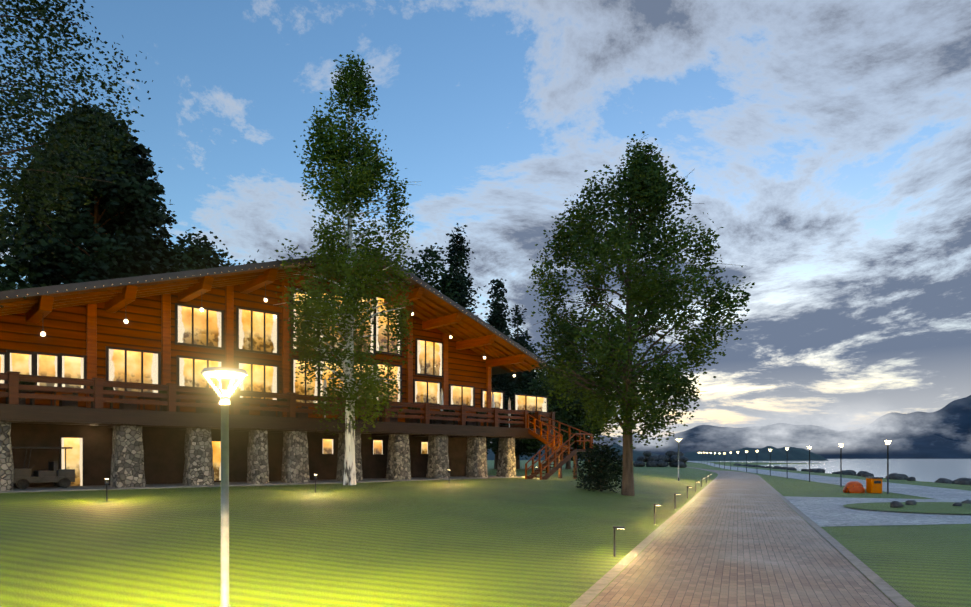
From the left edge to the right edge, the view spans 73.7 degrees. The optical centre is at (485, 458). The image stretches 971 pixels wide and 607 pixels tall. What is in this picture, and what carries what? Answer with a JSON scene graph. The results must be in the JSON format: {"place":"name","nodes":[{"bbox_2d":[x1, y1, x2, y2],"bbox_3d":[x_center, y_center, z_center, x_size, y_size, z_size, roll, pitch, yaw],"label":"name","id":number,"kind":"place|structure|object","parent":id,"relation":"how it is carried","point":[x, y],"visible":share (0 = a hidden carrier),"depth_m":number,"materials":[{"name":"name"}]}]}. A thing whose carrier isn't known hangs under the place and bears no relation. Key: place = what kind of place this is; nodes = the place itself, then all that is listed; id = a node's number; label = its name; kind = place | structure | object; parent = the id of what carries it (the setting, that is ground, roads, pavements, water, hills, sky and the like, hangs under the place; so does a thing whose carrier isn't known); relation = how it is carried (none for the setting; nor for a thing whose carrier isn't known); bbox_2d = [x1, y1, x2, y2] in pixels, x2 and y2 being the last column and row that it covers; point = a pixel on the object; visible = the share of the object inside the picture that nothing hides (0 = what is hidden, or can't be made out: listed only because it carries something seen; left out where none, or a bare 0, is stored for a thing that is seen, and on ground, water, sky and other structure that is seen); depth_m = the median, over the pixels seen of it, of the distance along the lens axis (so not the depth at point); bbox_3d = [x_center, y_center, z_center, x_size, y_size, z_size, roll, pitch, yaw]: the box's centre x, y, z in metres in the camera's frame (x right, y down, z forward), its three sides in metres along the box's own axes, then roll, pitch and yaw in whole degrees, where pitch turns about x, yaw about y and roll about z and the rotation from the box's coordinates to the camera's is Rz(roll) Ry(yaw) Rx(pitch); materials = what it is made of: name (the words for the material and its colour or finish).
{"place":"outdoors","nodes":[
{"label":"outdoors","id":0,"kind":"place"},
{"bbox_2d":[0,0,152,307],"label":"tree","id":1,"kind":"object","parent":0,"point":[22,98],"depth_m":16.78,"materials":[{"name":"green plant"}]},
{"bbox_2d":[0,460,970,606],"bbox_3d":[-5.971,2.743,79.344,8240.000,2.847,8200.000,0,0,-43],"label":"lawn ground","id":2,"kind":"structure","parent":0,"point":[514,542],"depth_m":14.01,"materials":[{"name":"green plant"}]},
{"bbox_2d":[0,176,52,290],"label":"tree foliage","id":3,"kind":"object","parent":2,"relation":"on","point":[12,280],"visible":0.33,"depth_m":41.61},
{"bbox_2d":[0,100,183,286],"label":"tree","id":4,"kind":"object","parent":2,"relation":"on","point":[132,246],"depth_m":46.58,"materials":[{"name":"green plant"}]},
{"bbox_2d":[144,234,200,273],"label":"tree foliage","id":5,"kind":"object","parent":2,"relation":"on","point":[176,267],"visible":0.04,"depth_m":54.37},
{"bbox_2d":[170,227,237,270],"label":"tree foliage","id":6,"kind":"object","parent":2,"relation":"on","point":[202,258],"depth_m":58.58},
{"bbox_2d":[201,367,247,606],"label":"lamp post","id":7,"kind":"object","parent":2,"relation":"on","point":[224,402],"visible":0.88,"depth_m":7.43,"materials":[{"name":"metal"}]},
{"bbox_2d":[205,372,243,395],"bbox_3d":[-3.006,-0.845,7.466,0.430,0.248,0.430,0,0,-43],"label":"lamp","id":8,"kind":"object","parent":7,"relation":"attached to","point":[231,375],"visible":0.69,"depth_m":7.40,"materials":[{"name":"white glass"}]},
{"bbox_2d":[0,274,486,452],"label":"lodge walls","id":9,"kind":"structure","parent":2,"relation":"on","point":[64,328],"depth_m":32.51,"materials":[{"name":"brown wood"}]},
{"bbox_2d":[0,251,547,374],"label":"roof slab","id":10,"kind":"structure","parent":9,"relation":"on","point":[44,290],"depth_m":30.66,"materials":[{"name":"brown wood"}]},
{"bbox_2d":[0,259,537,372],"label":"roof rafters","id":11,"kind":"object","parent":10,"relation":"attached to","point":[15,307],"visible":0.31,"depth_m":31.84,"materials":[{"name":"brown wood"}]},
{"bbox_2d":[0,267,541,372],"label":"roof soffit","id":12,"kind":"structure","parent":10,"relation":"attached to","point":[453,310],"depth_m":42.08,"materials":[{"name":"brown wood"}]},
{"bbox_2d":[26,261,525,366],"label":"roof purlins","id":13,"kind":"object","parent":10,"relation":"attached to","point":[40,310],"visible":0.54,"depth_m":33.35,"materials":[{"name":"brown wood"}]},
{"bbox_2d":[41,298,514,376],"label":"wall lights","id":14,"kind":"object","parent":10,"relation":"hanging from","point":[126,321],"visible":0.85,"depth_m":31.16},
{"bbox_2d":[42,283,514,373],"bbox_3d":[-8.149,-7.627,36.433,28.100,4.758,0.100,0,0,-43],"label":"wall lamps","id":15,"kind":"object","parent":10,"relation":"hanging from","point":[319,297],"visible":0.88,"depth_m":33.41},
{"bbox_2d":[0,290,547,485],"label":"window frames","id":16,"kind":"structure","parent":9,"relation":"in","point":[6,354],"depth_m":35.11,"materials":[{"name":"brown wood"}]},
{"bbox_2d":[0,293,546,485],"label":"window panes","id":17,"kind":"object","parent":16,"relation":"in","point":[72,367],"visible":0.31,"depth_m":35.36,"materials":[{"name":"yellow glass"}]},
{"bbox_2d":[233,250,258,265],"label":"tree foliage","id":18,"kind":"object","parent":2,"relation":"on","point":[248,262],"depth_m":61.42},
{"bbox_2d":[10,423,486,486],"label":"wall","id":19,"kind":"structure","parent":2,"relation":"on","point":[164,456],"depth_m":33.22,"materials":[{"name":"brown wood"}]},
{"bbox_2d":[0,404,554,438],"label":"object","id":20,"kind":"object","parent":19,"relation":"on","point":[38,414],"visible":0.85,"depth_m":31.70,"materials":[{"name":"brown wood"}]},
{"bbox_2d":[6,384,499,426],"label":"balcony deck","id":21,"kind":"structure","parent":20,"relation":"on","point":[67,403],"depth_m":32.72,"materials":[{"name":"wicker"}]},
{"bbox_2d":[19,381,486,413],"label":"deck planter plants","id":22,"kind":"object","parent":21,"relation":"on","point":[104,388],"visible":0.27,"depth_m":30.58,"materials":[{"name":"green plant"}]},
{"bbox_2d":[0,371,555,428],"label":"deck railing","id":23,"kind":"object","parent":20,"relation":"on","point":[13,386],"visible":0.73,"depth_m":31.31,"materials":[{"name":"brown wood"}]},
{"bbox_2d":[86,278,490,425],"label":"wall posts","id":24,"kind":"object","parent":20,"relation":"on","point":[91,332],"depth_m":34.73,"materials":[{"name":"brown wood"}]},
{"bbox_2d":[323,377,510,426],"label":"deck parasols","id":25,"kind":"object","parent":20,"relation":"on","point":[441,398],"visible":0.42,"depth_m":43.55,"materials":[{"name":"fabric"}]},
{"bbox_2d":[0,422,516,490],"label":"stone piers","id":26,"kind":"structure","parent":2,"relation":"on","point":[127,464],"depth_m":33.44,"materials":[{"name":"grey stone"}]},
{"bbox_2d":[0,475,524,492],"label":"apron slab","id":27,"kind":"structure","parent":2,"relation":"on","point":[102,487],"depth_m":31.69,"materials":[{"name":"concrete"}]},
{"bbox_2d":[13,478,70,488],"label":"cart wheels","id":28,"kind":"object","parent":27,"relation":"on","point":[24,483],"visible":0.75,"depth_m":28.05,"materials":[{"name":"black rubber"}]},
{"bbox_2d":[12,447,74,482],"bbox_3d":[-19.328,0.279,28.175,2.300,1.530,1.210,0,0,-43],"label":"golf cart","id":29,"kind":"object","parent":27,"relation":"on","point":[53,473],"visible":0.96,"depth_m":27.97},
{"bbox_2d":[268,51,421,484],"bbox_3d":[-7.316,-9.556,33.498,7.272,22.438,7.500,0,0,-43],"label":"birch","id":30,"kind":"object","parent":2,"relation":"on","point":[363,180],"depth_m":32.43,"materials":[{"name":"green plant"}]},
{"bbox_2d":[105,467,706,556],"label":"bollard lights","id":31,"kind":"object","parent":2,"relation":"on","point":[614,527],"visible":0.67,"depth_m":20.85,"materials":[{"name":"metal"}]},
{"bbox_2d":[402,243,473,310],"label":"tree foliage","id":32,"kind":"object","parent":2,"relation":"on","point":[429,273],"depth_m":70.26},
{"bbox_2d":[440,223,498,448],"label":"tree","id":33,"kind":"object","parent":2,"relation":"on","point":[458,252],"depth_m":70.55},
{"bbox_2d":[481,278,533,468],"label":"tree","id":34,"kind":"object","parent":2,"relation":"on","point":[498,315],"depth_m":77.52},
{"bbox_2d":[492,304,545,468],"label":"tree","id":35,"kind":"object","parent":2,"relation":"on","point":[519,320],"depth_m":81.37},
{"bbox_2d":[494,327,547,387],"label":"tree foliage","id":36,"kind":"object","parent":2,"relation":"on","point":[532,350],"depth_m":90.71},
{"bbox_2d":[546,439,550,472],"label":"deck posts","id":37,"kind":"object","parent":2,"relation":"on","point":[548,452],"depth_m":48.33,"materials":[{"name":"brown wood"}]},
{"bbox_2d":[502,364,606,466],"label":"tree foliage","id":38,"kind":"object","parent":2,"relation":"on","point":[563,415],"depth_m":70.52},
{"bbox_2d":[525,414,592,479],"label":"stair rails","id":39,"kind":"object","parent":2,"relation":"on","point":[553,442],"visible":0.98,"depth_m":43.34,"materials":[{"name":"brown wood"}]},
{"bbox_2d":[527,428,591,479],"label":"stair treads","id":40,"kind":"object","parent":2,"relation":"on","point":[559,465],"visible":0.67,"depth_m":42.85,"materials":[{"name":"brown wood"}]},
{"bbox_2d":[523,361,607,468],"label":"tree foliage","id":41,"kind":"object","parent":2,"relation":"on","point":[581,408],"depth_m":80.24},
{"bbox_2d":[563,353,598,467],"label":"tree","id":42,"kind":"object","parent":2,"relation":"on","point":[586,447],"depth_m":90.53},
{"bbox_2d":[569,437,622,492],"bbox_3d":[5.923,0.454,33.396,3.447,3.119,3.205,0,0,-43],"label":"shrub","id":43,"kind":"object","parent":2,"relation":"on","point":[611,467],"depth_m":32.91,"materials":[{"name":"green plant"}]},
{"bbox_2d":[526,131,754,495],"bbox_3d":[7.191,-6.777,31.404,11.623,17.802,10.735,0,0,-43],"label":"tree","id":44,"kind":"object","parent":2,"relation":"on","point":[639,169],"depth_m":30.22,"materials":[{"name":"green plant"}]},
{"bbox_2d":[569,468,719,606],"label":"path kerb","id":45,"kind":"structure","parent":2,"relation":"on","point":[588,596],"depth_m":11.76,"materials":[{"name":"concrete"}]},
{"bbox_2d":[633,450,688,467],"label":"bushes","id":46,"kind":"object","parent":2,"relation":"on","point":[669,456],"visible":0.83,"depth_m":99.35,"materials":[{"name":"green plant"}]},
{"bbox_2d":[676,438,681,480],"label":"lamp post","id":47,"kind":"object","parent":2,"relation":"on","point":[678,457],"visible":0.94,"depth_m":51.68,"materials":[{"name":"metal"}]},
{"bbox_2d":[701,440,891,493],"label":"lamp posts","id":48,"kind":"object","parent":2,"relation":"on","point":[809,464],"visible":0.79,"depth_m":44.13,"materials":[{"name":"black metal"}]},
{"bbox_2d":[698,440,890,453],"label":"street lamps","id":49,"kind":"object","parent":48,"relation":"attached to","point":[841,445],"visible":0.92,"depth_m":52.78,"materials":[{"name":"white glass"}]},
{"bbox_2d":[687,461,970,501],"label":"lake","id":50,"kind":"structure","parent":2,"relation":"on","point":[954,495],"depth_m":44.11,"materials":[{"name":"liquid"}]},
{"bbox_2d":[733,463,970,507],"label":"bushes","id":51,"kind":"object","parent":2,"relation":"on","point":[959,481],"depth_m":59.30,"materials":[{"name":"green plant"}]},
{"bbox_2d":[843,481,864,492],"bbox_3d":[20.834,1.728,36.590,1.110,0.845,1.074,0,0,-43],"label":"tent","id":52,"kind":"object","parent":2,"relation":"on","point":[850,488],"visible":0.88,"depth_m":36.29,"materials":[{"name":"orange fabric"}]},
{"bbox_2d":[866,478,881,492],"bbox_3d":[21.739,1.541,36.202,0.600,0.820,0.560,0,0,-1],"label":"orange bin","id":53,"kind":"object","parent":2,"relation":"on","point":[871,487],"visible":0.92,"depth_m":35.92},
{"bbox_2d":[865,477,882,483],"bbox_3d":[21.739,1.226,36.197,0.660,0.350,0.630,0,0,-1],"label":"trash can lid","id":54,"kind":"object","parent":53,"relation":"on","point":[877,482],"visible":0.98,"depth_m":35.90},
{"bbox_2d":[784,496,970,526],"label":"paved plaza","id":55,"kind":"structure","parent":2,"relation":"on","point":[825,511],"depth_m":22.25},
{"bbox_2d":[843,502,970,513],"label":"grass bed","id":56,"kind":"object","parent":2,"relation":"on","point":[936,507],"visible":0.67,"depth_m":24.08,"materials":[{"name":"green plant"}]},
{"bbox_2d":[0,0,970,436],"label":"sky","id":57,"kind":"structure","parent":0,"point":[828,141],"materials":[{"name":"blue"}]},
{"bbox_2d":[487,445,595,460],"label":"wooded shore terrain","id":58,"kind":"structure","parent":0,"point":[491,455],"depth_m":468.48,"materials":[{"name":"green plant"}]},
{"bbox_2d":[490,410,918,448],"bbox_3d":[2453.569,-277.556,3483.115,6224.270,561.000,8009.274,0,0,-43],"label":"cloud","id":59,"kind":"structure","parent":0,"point":[849,429],"depth_m":3581.97,"materials":[{"name":"white"}]},
{"bbox_2d":[667,425,744,437],"bbox_3d":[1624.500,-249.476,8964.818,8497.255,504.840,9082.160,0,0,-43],"label":"cloud","id":60,"kind":"structure","parent":0,"point":[705,430],"depth_m":8592.23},
{"bbox_2d":[598,443,828,460],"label":"wooded point","id":61,"kind":"object","parent":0,"point":[780,454],"depth_m":750.40,"materials":[{"name":"green plant"}]},
{"bbox_2d":[587,467,896,606],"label":"paver path","id":62,"kind":"structure","parent":0,"point":[732,539],"depth_m":11.82,"materials":[{"name":"brown brick"}]},
{"bbox_2d":[710,469,914,606],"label":"path kerb","id":63,"kind":"structure","parent":62,"relation":"on","point":[890,592],"depth_m":11.71,"materials":[{"name":"concrete"}]},
{"bbox_2d":[593,434,970,458],"bbox_3d":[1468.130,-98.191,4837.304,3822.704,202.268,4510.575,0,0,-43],"label":"shore hills","id":64,"kind":"structure","parent":0,"point":[929,446],"depth_m":4128.50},
{"bbox_2d":[699,459,970,481],"bbox_3d":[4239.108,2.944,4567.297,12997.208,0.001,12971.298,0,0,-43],"label":"lake water","id":65,"kind":"structure","parent":0,"point":[929,470],"depth_m":231.08,"materials":[{"name":"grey liquid"}]},
{"bbox_2d":[795,395,970,441],"bbox_3d":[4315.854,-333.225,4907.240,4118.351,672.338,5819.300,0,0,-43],"label":"mountain terrain","id":66,"kind":"structure","parent":0,"point":[951,421],"depth_m":4777.48,"materials":[{"name":"grey stone"}]}
]}

